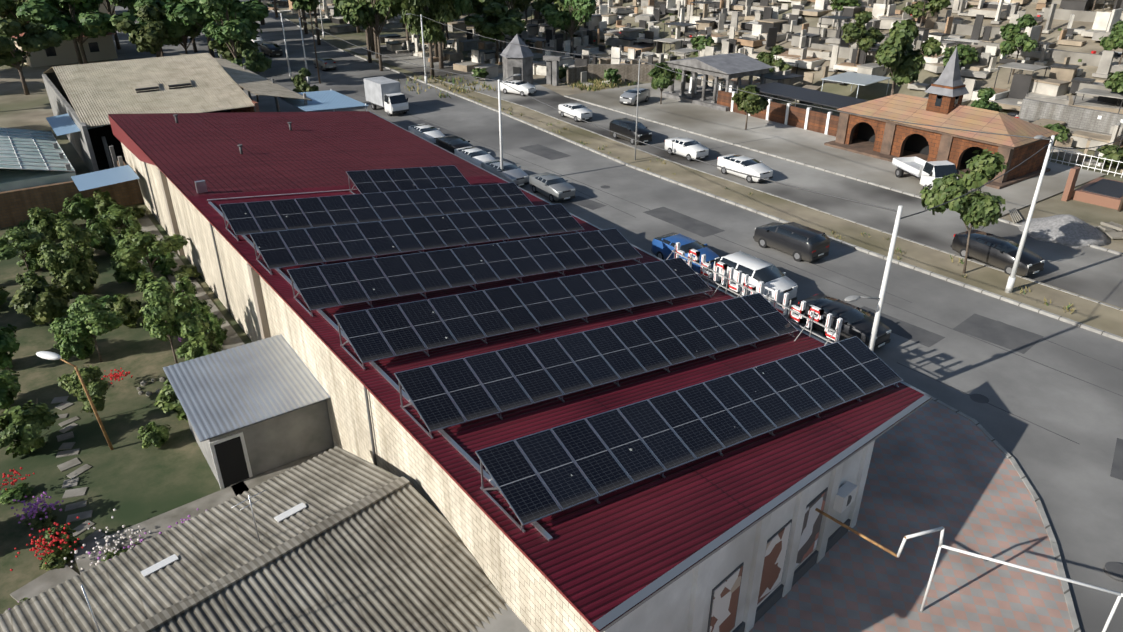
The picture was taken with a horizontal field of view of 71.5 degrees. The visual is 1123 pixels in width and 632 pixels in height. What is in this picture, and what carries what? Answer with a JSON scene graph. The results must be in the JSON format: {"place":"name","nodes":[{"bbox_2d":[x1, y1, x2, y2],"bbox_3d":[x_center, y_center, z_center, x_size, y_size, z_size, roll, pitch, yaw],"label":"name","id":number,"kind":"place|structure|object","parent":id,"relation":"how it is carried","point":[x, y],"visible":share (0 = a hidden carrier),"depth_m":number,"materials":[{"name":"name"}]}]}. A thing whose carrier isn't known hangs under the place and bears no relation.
{"place":"outdoors","nodes":[
{"label":"outdoors","id":0,"kind":"place"},
{"bbox_2d":[0,0,32,33],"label":"tree","id":1,"kind":"object","parent":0,"point":[8,8],"visible":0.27,"depth_m":106.85,"materials":[{"name":"green plant"}]},
{"bbox_2d":[0,203,333,613],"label":"garden ground","id":2,"kind":"structure","parent":0,"point":[130,479],"depth_m":31.05,"materials":[{"name":"green plant"}]},
{"bbox_2d":[0,324,20,369],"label":"tree","id":3,"kind":"object","parent":2,"relation":"on","point":[8,343],"visible":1,"depth_m":35.51,"materials":[{"name":"green plant"}]},
{"bbox_2d":[0,369,20,409],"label":"tree","id":4,"kind":"object","parent":2,"relation":"on","point":[8,379],"visible":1,"depth_m":32.39,"materials":[{"name":"green plant"}]},
{"bbox_2d":[0,482,34,504],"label":"bush","id":5,"kind":"object","parent":2,"relation":"on","point":[17,492],"visible":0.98,"depth_m":27.90,"materials":[{"name":"green plant"}]},
{"bbox_2d":[0,227,54,270],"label":"tree","id":6,"kind":"object","parent":2,"relation":"on","point":[27,240],"visible":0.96,"depth_m":44.09,"materials":[{"name":"green plant"}]},
{"bbox_2d":[0,400,59,457],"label":"tree","id":7,"kind":"object","parent":2,"relation":"on","point":[25,425],"visible":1,"depth_m":29.68,"materials":[{"name":"green plant"}]},
{"bbox_2d":[15,269,47,291],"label":"tree","id":8,"kind":"object","parent":2,"relation":"on","point":[30,274],"visible":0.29,"depth_m":41.46,"materials":[{"name":"green plant"}]},
{"bbox_2d":[22,507,56,528],"bbox_3d":[-17.973,7.013,26.884,1.072,0.490,0.972,-3,27,-5],"label":"flowering bush","id":9,"kind":"object","parent":2,"relation":"on","point":[36,522],"visible":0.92,"depth_m":26.71,"materials":[{"name":"green plant"}]},
{"bbox_2d":[8,279,73,324],"bbox_3d":[-26.176,-0.636,39.359,2.793,2.623,2.494,-13,30,-24],"label":"tree","id":10,"kind":"object","parent":2,"relation":"on","point":[48,303],"visible":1,"depth_m":38.83,"materials":[{"name":"green plant"}]},
{"bbox_2d":[27,207,59,234],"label":"tree","id":11,"kind":"object","parent":2,"relation":"on","point":[44,221],"visible":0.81,"depth_m":48.27,"materials":[{"name":"green plant"}]},
{"bbox_2d":[35,523,78,555],"bbox_3d":[-16.439,7.348,25.416,1.149,1.071,1.130,1,27,1],"label":"flowering bush","id":12,"kind":"object","parent":2,"relation":"on","point":[66,548],"visible":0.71,"depth_m":25.21,"materials":[{"name":"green plant"}]},
{"bbox_2d":[39,548,74,570],"bbox_3d":[-16.311,7.844,25.220,1.046,0.534,1.033,-4,28,-8],"label":"flowering bush","id":13,"kind":"object","parent":2,"relation":"on","point":[55,559],"visible":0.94,"depth_m":25.03,"materials":[{"name":"green plant"}]},
{"bbox_2d":[35,218,93,274],"bbox_3d":[-26.924,-3.204,42.443,2.637,4.302,3.131,12,30,22],"label":"tree","id":14,"kind":"object","parent":2,"relation":"on","point":[76,245],"visible":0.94,"depth_m":41.66,"materials":[{"name":"green plant"}]},
{"bbox_2d":[49,258,98,294],"bbox_3d":[-26.472,-2.160,42.524,2.392,2.429,2.599,-16,31,-28],"label":"tree","id":15,"kind":"object","parent":2,"relation":"on","point":[78,280],"visible":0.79,"depth_m":42.04,"materials":[{"name":"green plant"}]},
{"bbox_2d":[36,351,113,449],"bbox_3d":[-18.553,3.311,29.661,1.944,4.315,0.406,6,28,11],"label":"garden lamp post","id":16,"kind":"object","parent":2,"relation":"on","point":[47,355],"visible":0.98,"depth_m":28.89,"materials":[{"name":"white"}]},
{"bbox_2d":[54,335,96,359],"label":"tree","id":17,"kind":"object","parent":2,"relation":"on","point":[68,350],"visible":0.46,"depth_m":35.93,"materials":[{"name":"green plant"}]},
{"bbox_2d":[62,193,97,220],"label":"tree","id":18,"kind":"object","parent":2,"relation":"on","point":[82,207],"visible":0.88,"depth_m":52.44,"materials":[{"name":"green plant"}]},
{"bbox_2d":[86,214,116,237],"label":"tree","id":19,"kind":"object","parent":2,"relation":"on","point":[100,225],"visible":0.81,"depth_m":49.19,"materials":[{"name":"green plant"}]},
{"bbox_2d":[93,190,117,215],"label":"tree","id":20,"kind":"object","parent":2,"relation":"on","point":[103,200],"visible":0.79,"depth_m":52.32,"materials":[{"name":"green plant"}]},
{"bbox_2d":[98,229,121,254],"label":"tree","id":21,"kind":"object","parent":2,"relation":"on","point":[108,245],"visible":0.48,"depth_m":47.55,"materials":[{"name":"green plant"}]},
{"bbox_2d":[101,204,136,226],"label":"tree","id":22,"kind":"object","parent":2,"relation":"on","point":[118,213],"visible":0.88,"depth_m":51.79,"materials":[{"name":"green plant"}]},
{"bbox_2d":[106,294,141,327],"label":"tree","id":23,"kind":"object","parent":2,"relation":"on","point":[124,306],"visible":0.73,"depth_m":39.07,"materials":[{"name":"green plant"}]},
{"bbox_2d":[110,231,189,272],"bbox_3d":[-22.887,-3.233,43.633,4.258,3.256,2.178,-14,30,-25],"label":"tree","id":24,"kind":"object","parent":2,"relation":"on","point":[143,245],"visible":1,"depth_m":42.84,"materials":[{"name":"green plant"}]},
{"bbox_2d":[137,421,171,448],"bbox_3d":[-15.971,4.661,30.600,1.194,1.114,1.212,-7,28,-13],"label":"bush","id":25,"kind":"object","parent":2,"relation":"on","point":[155,435],"visible":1,"depth_m":30.33,"materials":[{"name":"green plant"}]},
{"bbox_2d":[154,379,187,421],"bbox_3d":[-15.540,3.323,32.258,2.458,2.035,2.195,-19,33,-33],"label":"bush","id":26,"kind":"object","parent":2,"relation":"on","point":[167,399],"visible":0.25,"depth_m":31.54,"materials":[{"name":"green plant"}]},
{"bbox_2d":[185,329,221,360],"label":"tree","id":27,"kind":"object","parent":2,"relation":"on","point":[200,345],"visible":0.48,"depth_m":34.26,"materials":[{"name":"green plant"}]},
{"bbox_2d":[163,334,333,489],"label":"garden shed","id":28,"kind":"structure","parent":2,"relation":"on","point":[251,409],"depth_m":29.32,"materials":[{"name":"grey metal"}]},
{"bbox_2d":[10,213,325,601],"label":"garden path","id":29,"kind":"structure","parent":0,"point":[55,577],"depth_m":27.70,"materials":[{"name":"grey concrete"}]},
{"bbox_2d":[0,0,1122,339],"bbox_3d":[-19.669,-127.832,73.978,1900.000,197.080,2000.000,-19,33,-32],"label":"ground","id":30,"kind":"structure","parent":0,"point":[22,110],"depth_m":89.44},
{"bbox_2d":[0,17,62,94],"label":"tree","id":31,"kind":"object","parent":30,"relation":"on","point":[35,37],"visible":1,"depth_m":88.88,"materials":[{"name":"green plant"}]},
{"bbox_2d":[11,0,117,67],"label":"houses","id":32,"kind":"structure","parent":30,"relation":"on","point":[99,48],"depth_m":110.26,"materials":[{"name":"beige"}]},
{"bbox_2d":[16,0,117,63],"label":"tree","id":33,"kind":"object","parent":30,"relation":"on","point":[66,23],"visible":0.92,"depth_m":98.75,"materials":[{"name":"green plant"}]},
{"bbox_2d":[57,365,108,416],"bbox_3d":[-19.342,3.169,31.905,2.611,2.571,1.588,21,34,35],"label":"tree","id":34,"kind":"object","parent":30,"relation":"on","point":[97,388],"visible":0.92,"depth_m":31.22,"materials":[{"name":"green plant"}]},
{"bbox_2d":[48,295,127,361],"bbox_3d":[-21.874,0.557,36.080,3.204,3.409,2.009,-3,27,-6],"label":"tree","id":35,"kind":"object","parent":30,"relation":"on","point":[87,319],"visible":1,"depth_m":35.43,"materials":[{"name":"green plant"}]},
{"bbox_2d":[0,260,205,608],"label":"garden flowers","id":36,"kind":"object","parent":30,"relation":"on","point":[35,504],"visible":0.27,"depth_m":25.66,"materials":[{"name":"red plant"}]},
{"bbox_2d":[115,4,172,56],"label":"tree","id":37,"kind":"object","parent":30,"relation":"on","point":[151,35],"visible":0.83,"depth_m":94.33,"materials":[{"name":"green plant"}]},
{"bbox_2d":[139,277,213,363],"bbox_3d":[-17.367,0.343,35.087,2.712,4.726,3.649,-17,32,-30],"label":"tree","id":38,"kind":"object","parent":30,"relation":"on","point":[167,315],"visible":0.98,"depth_m":33.93,"materials":[{"name":"green plant"}]},
{"bbox_2d":[0,53,367,227],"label":"neighbouring buildings","id":39,"kind":"structure","parent":30,"relation":"on","point":[36,167],"depth_m":64.64,"materials":[{"name":"beige metal"}]},
{"bbox_2d":[0,446,529,631],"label":"corrugated roof","id":40,"kind":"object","parent":30,"relation":"on","point":[336,539],"visible":0.98,"depth_m":20.59,"materials":[{"name":"metal"}]},
{"bbox_2d":[463,2,526,62],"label":"tree","id":41,"kind":"object","parent":30,"relation":"on","point":[497,23],"visible":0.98,"depth_m":105.73,"materials":[{"name":"green plant"}]},
{"bbox_2d":[121,114,874,631],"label":"building","id":42,"kind":"structure","parent":30,"relation":"on","point":[747,580],"depth_m":23.33,"materials":[{"name":"white paint"}]},
{"bbox_2d":[108,111,931,631],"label":"roof","id":43,"kind":"structure","parent":42,"relation":"on","point":[610,559],"depth_m":25.37,"materials":[{"name":"red metal"}]},
{"bbox_2d":[194,165,902,540],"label":"solar panels","id":44,"kind":"object","parent":43,"relation":"on","point":[574,463],"visible":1,"depth_m":27.96,"materials":[{"name":"black glass"}]},
{"bbox_2d":[666,242,842,345],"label":"rooftop sign letters","id":45,"kind":"object","parent":43,"relation":"on","point":[811,317],"visible":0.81,"depth_m":32.96,"materials":[{"name":"white plastic"}]},
{"bbox_2d":[833,481,856,512],"bbox_3d":[8.812,5.674,24.473,0.850,0.655,0.523,-24,36,-38],"label":"ac unit","id":46,"kind":"object","parent":42,"relation":"on","point":[845,496],"visible":0.94,"depth_m":24.23,"materials":[{"name":"white metal"}]},
{"bbox_2d":[540,0,597,39],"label":"tree","id":47,"kind":"object","parent":30,"relation":"on","point":[580,12],"visible":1,"depth_m":109.30,"materials":[{"name":"green plant"}]},
{"bbox_2d":[249,0,1122,172],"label":"cemetery graves","id":48,"kind":"object","parent":30,"relation":"on","point":[770,29],"visible":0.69,"depth_m":98.47,"materials":[{"name":"grey stone"}]},
{"bbox_2d":[971,87,1001,111],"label":"tree","id":49,"kind":"object","parent":48,"relation":"on","point":[984,95],"visible":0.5,"depth_m":71.08,"materials":[{"name":"green plant"}]},
{"bbox_2d":[301,16,1121,218],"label":"overhead wires","id":50,"kind":"object","parent":30,"relation":"on","point":[769,97],"visible":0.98,"depth_m":43.99,"materials":[{"name":"grey"}]},
{"bbox_2d":[398,73,1074,313],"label":"weeds","id":51,"kind":"object","parent":30,"relation":"on","point":[596,83],"visible":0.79,"depth_m":94.29,"materials":[{"name":"green plant"}]},
{"bbox_2d":[756,45,792,72],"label":"tree","id":52,"kind":"object","parent":30,"relation":"on","point":[765,57],"visible":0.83,"depth_m":90.85,"materials":[{"name":"green plant"}]},
{"bbox_2d":[566,64,1122,238],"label":"buildings","id":53,"kind":"structure","parent":30,"relation":"on","point":[1103,192],"depth_m":74.49,"materials":[{"name":"white"}]},
{"bbox_2d":[841,11,884,63],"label":"tree","id":54,"kind":"object","parent":30,"relation":"on","point":[868,40],"visible":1,"depth_m":88.20,"materials":[{"name":"green plant"}]},
{"bbox_2d":[875,19,943,94],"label":"tree","id":55,"kind":"object","parent":30,"relation":"on","point":[900,58],"visible":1,"depth_m":75.37,"materials":[{"name":"green plant"}]},
{"bbox_2d":[902,0,950,26],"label":"tree","id":56,"kind":"object","parent":30,"relation":"on","point":[917,9],"visible":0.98,"depth_m":94.41,"materials":[{"name":"green plant"}]},
{"bbox_2d":[824,47,1058,188],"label":"chapel","id":57,"kind":"structure","parent":30,"relation":"on","point":[890,140],"depth_m":63.74,"materials":[{"name":"brick"}]},
{"bbox_2d":[942,44,979,69],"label":"tree","id":58,"kind":"object","parent":30,"relation":"on","point":[967,54],"visible":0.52,"depth_m":82.58,"materials":[{"name":"green plant"}]},
{"bbox_2d":[999,14,1037,74],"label":"tree","id":59,"kind":"object","parent":30,"relation":"on","point":[1011,33],"visible":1,"depth_m":79.27,"materials":[{"name":"green plant"}]},
{"bbox_2d":[1018,214,1110,247],"bbox_3d":[33.181,-6.052,51.275,5.607,1.201,5.432,-19,33,-32],"label":"gravel pile","id":60,"kind":"object","parent":30,"relation":"on","point":[1068,230],"visible":0.92,"depth_m":50.42,"materials":[{"name":"grey gravel"}]},
{"bbox_2d":[1095,144,1122,168],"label":"tree","id":61,"kind":"object","parent":30,"relation":"on","point":[1110,152],"visible":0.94,"depth_m":63.30,"materials":[{"name":"green plant"}]},
{"bbox_2d":[1099,21,1122,63],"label":"tree","id":62,"kind":"object","parent":30,"relation":"on","point":[1113,40],"visible":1,"depth_m":76.26,"materials":[{"name":"green plant"}]},
{"bbox_2d":[1103,71,1122,106],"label":"tree","id":63,"kind":"object","parent":30,"relation":"on","point":[1114,83],"visible":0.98,"depth_m":68.92,"materials":[{"name":"green plant"}]},
{"bbox_2d":[112,0,1122,631],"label":"road","id":64,"kind":"structure","parent":0,"point":[1078,488],"depth_m":40.16,"materials":[{"name":"grey asphalt"}]},
{"bbox_2d":[109,0,193,56],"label":"tree","id":65,"kind":"object","parent":64,"relation":"on","point":[176,30],"visible":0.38,"depth_m":97.02,"materials":[{"name":"green plant"}]},
{"bbox_2d":[160,0,205,53],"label":"tree","id":66,"kind":"object","parent":64,"relation":"on","point":[194,33],"visible":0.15,"depth_m":101.22,"materials":[{"name":"green plant"}]},
{"bbox_2d":[162,0,272,39],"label":"tree","id":67,"kind":"object","parent":64,"relation":"on","point":[185,12],"visible":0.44,"depth_m":95.88,"materials":[{"name":"green plant"}]},
{"bbox_2d":[197,0,252,89],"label":"tree","id":68,"kind":"object","parent":64,"relation":"on","point":[231,32],"visible":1,"depth_m":88.45,"materials":[{"name":"green plant"}]},
{"bbox_2d":[208,40,258,60],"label":"tree","id":69,"kind":"object","parent":64,"relation":"on","point":[223,50],"visible":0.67,"depth_m":93.45,"materials":[{"name":"green plant"}]},
{"bbox_2d":[231,49,271,101],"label":"tree","id":70,"kind":"object","parent":64,"relation":"on","point":[255,60],"visible":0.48,"depth_m":85.34,"materials":[{"name":"green plant"}]},
{"bbox_2d":[291,67,318,92],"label":"tree","id":71,"kind":"object","parent":64,"relation":"on","point":[300,84],"visible":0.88,"depth_m":81.60,"materials":[{"name":"green plant"}]},
{"bbox_2d":[292,0,320,44],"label":"tree","id":72,"kind":"object","parent":64,"relation":"on","point":[307,6],"visible":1,"depth_m":122.13,"materials":[{"name":"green plant"}]},
{"bbox_2d":[333,0,401,70],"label":"tree","id":73,"kind":"object","parent":64,"relation":"on","point":[374,14],"visible":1,"depth_m":100.63,"materials":[{"name":"green plant"}]},
{"bbox_2d":[364,76,408,115],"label":"box truck","id":74,"kind":"object","parent":64,"relation":"on","point":[386,94],"visible":1,"depth_m":81.53,"materials":[{"name":"white paint"}]},
{"bbox_2d":[408,124,444,143],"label":"white parked car","id":75,"kind":"object","parent":64,"relation":"on","point":[430,133],"visible":0.56,"depth_m":70.73,"materials":[{"name":"paint"}]},
{"bbox_2d":[481,159,528,186],"bbox_3d":[-4.438,-11.136,60.920,2.060,1.412,4.640,-19,33,-32],"label":"parked silver car","id":76,"kind":"object","parent":64,"relation":"on","point":[518,176],"visible":0.69,"depth_m":59.88,"materials":[{"name":"paint"}]},
{"bbox_2d":[529,172,574,201],"bbox_3d":[-0.714,-9.646,58.063,1.990,1.372,4.310,-16,31,-28],"label":"car","id":77,"kind":"object","parent":64,"relation":"on","point":[554,187],"visible":1,"depth_m":57.16,"materials":[{"name":"paint"}]},
{"bbox_2d":[651,232,719,273],"bbox_3d":[7.381,-3.761,46.570,2.060,1.412,4.310,-19,33,-32],"label":"car","id":78,"kind":"object","parent":64,"relation":"on","point":[663,247],"visible":0.56,"depth_m":46.30,"materials":[{"name":"paint"}]},
{"bbox_2d":[271,9,1122,631],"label":"kerbs","id":79,"kind":"structure","parent":64,"relation":"on","point":[1037,499],"depth_m":48.56,"materials":[{"name":"grey concrete"}]},
{"bbox_2d":[276,62,1122,581],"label":"road patches","id":80,"kind":"object","parent":64,"relation":"on","point":[976,326],"visible":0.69,"depth_m":39.67,"materials":[{"name":"grey asphalt"}]},
{"bbox_2d":[712,251,797,305],"bbox_3d":[10.615,-2.045,42.868,2.140,1.742,4.750,-19,33,-32],"label":"car","id":81,"kind":"object","parent":64,"relation":"on","point":[772,277],"visible":0.58,"depth_m":41.96,"materials":[{"name":"paint"}]},
{"bbox_2d":[753,222,829,261],"bbox_3d":[14.204,-4.776,48.324,2.140,1.612,4.640,-19,33,-32],"label":"van","id":82,"kind":"object","parent":64,"relation":"on","point":[798,242],"visible":1,"depth_m":47.29,"materials":[{"name":"grey paint"}]},
{"bbox_2d":[796,293,890,349],"bbox_3d":[13.962,0.268,38.730,2.060,1.412,4.530,-19,33,-32],"label":"dark parked car","id":83,"kind":"object","parent":64,"relation":"on","point":[857,322],"visible":0.56,"depth_m":37.96,"materials":[{"name":"grey paint"}]},
{"bbox_2d":[344,45,1122,307],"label":"service road","id":84,"kind":"structure","parent":0,"point":[1092,273],"depth_m":57.93,"materials":[{"name":"grey asphalt"}]},
{"bbox_2d":[400,0,458,76],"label":"willow tree","id":85,"kind":"object","parent":84,"relation":"on","point":[442,10],"visible":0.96,"depth_m":95.09,"materials":[{"name":"green plant"}]},
{"bbox_2d":[405,0,473,68],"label":"willow tree","id":86,"kind":"object","parent":84,"relation":"on","point":[462,6],"visible":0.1,"depth_m":102.39,"materials":[{"name":"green plant"}]},
{"bbox_2d":[500,80,535,95],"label":"car","id":87,"kind":"object","parent":84,"relation":"on","point":[526,88],"visible":0.88,"depth_m":90.52,"materials":[{"name":"white paint"}]},
{"bbox_2d":[500,34,561,85],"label":"mausoleum","id":88,"kind":"structure","parent":84,"relation":"on","point":[517,59],"depth_m":94.78,"materials":[{"name":"grey stone"}]},
{"bbox_2d":[558,103,591,121],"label":"car","id":89,"kind":"object","parent":84,"relation":"on","point":[581,111],"visible":1,"depth_m":79.27,"materials":[{"name":"paint"}]},
{"bbox_2d":[609,118,651,144],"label":"dark van","id":90,"kind":"object","parent":84,"relation":"on","point":[625,127],"visible":1,"depth_m":71.51,"materials":[{"name":"black paint"}]},
{"bbox_2d":[664,137,708,160],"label":"car","id":91,"kind":"object","parent":84,"relation":"on","point":[691,148],"visible":0.96,"depth_m":66.72,"materials":[{"name":"paint"}]},
{"bbox_2d":[716,154,772,182],"bbox_3d":[14.621,-11.843,62.317,2.140,1.392,4.750,-17,32,-30],"label":"car","id":92,"kind":"object","parent":84,"relation":"on","point":[745,164],"visible":0.92,"depth_m":61.52,"materials":[{"name":"paint"}]},
{"bbox_2d":[950,229,1044,275],"bbox_3d":[25.982,-3.811,46.534,2.160,1.412,5.080,-14,31,-26],"label":"black sedan car","id":93,"kind":"object","parent":84,"relation":"on","point":[994,250],"visible":0.83,"depth_m":45.88,"materials":[{"name":"paint"}]},
{"bbox_2d":[423,79,1122,336],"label":"median ground","id":94,"kind":"structure","parent":0,"point":[1093,314],"depth_m":51.71,"materials":[{"name":"grey concrete"}]},
{"bbox_2d":[919,149,1007,273],"bbox_3d":[22.220,-5.708,43.782,4.163,7.332,3.544,8,28,16],"label":"tree","id":95,"kind":"object","parent":94,"relation":"on","point":[975,209],"visible":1,"depth_m":42.27,"materials":[{"name":"green plant"}]},
{"bbox_2d":[1005,135,1054,292],"bbox_3d":[23.977,-5.058,40.618,2.131,8.935,0.340,-19,33,-32],"label":"lamp pole","id":96,"kind":"object","parent":94,"relation":"on","point":[1010,283],"visible":1,"depth_m":41.16,"materials":[{"name":"white"}]},
{"bbox_2d":[566,80,1105,215],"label":"plaza ground","id":97,"kind":"structure","parent":0,"point":[792,143],"depth_m":71.58,"materials":[{"name":"concrete"}]},
{"bbox_2d":[619,88,649,105],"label":"silver hatchback car","id":98,"kind":"object","parent":97,"relation":"on","point":[629,96],"visible":0.92,"depth_m":85.40,"materials":[{"name":"paint"}]},
{"bbox_2d":[647,62,675,103],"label":"tree","id":99,"kind":"object","parent":97,"relation":"on","point":[662,78],"visible":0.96,"depth_m":83.87,"materials":[{"name":"green plant"}]},
{"bbox_2d":[662,53,773,111],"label":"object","id":100,"kind":"structure","parent":97,"relation":"on","point":[738,66],"depth_m":85.18,"materials":[{"name":"grey concrete"}]},
{"bbox_2d":[732,84,768,129],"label":"tree","id":101,"kind":"object","parent":97,"relation":"on","point":[749,103],"visible":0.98,"depth_m":73.87,"materials":[{"name":"green plant"}]},
{"bbox_2d":[892,156,958,188],"bbox_3d":[28.027,-11.284,60.265,2.380,2.071,5.720,-5,28,-10],"label":"flatbed pickup","id":102,"kind":"object","parent":97,"relation":"on","point":[926,173],"visible":0.62,"depth_m":58.89,"materials":[{"name":"white paint"}]},
{"bbox_2d":[749,400,1073,631],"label":"tile pavement","id":103,"kind":"structure","parent":0,"point":[935,464],"depth_m":25.46,"materials":[{"name":"pink tile"}]},
{"bbox_2d":[844,205,902,350],"bbox_3d":[11.706,0.126,30.461,2.129,9.000,0.348,-13,30,-23],"label":"lamp pole","id":104,"kind":"object","parent":103,"relation":"on","point":[882,291],"visible":0.79,"depth_m":29.99,"materials":[{"name":"white metal"}]},
{"bbox_2d":[815,508,1122,631],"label":"gas pipe","id":105,"kind":"object","parent":103,"relation":"on","point":[1112,612],"visible":1,"depth_m":21.75,"materials":[{"name":"white metal"}]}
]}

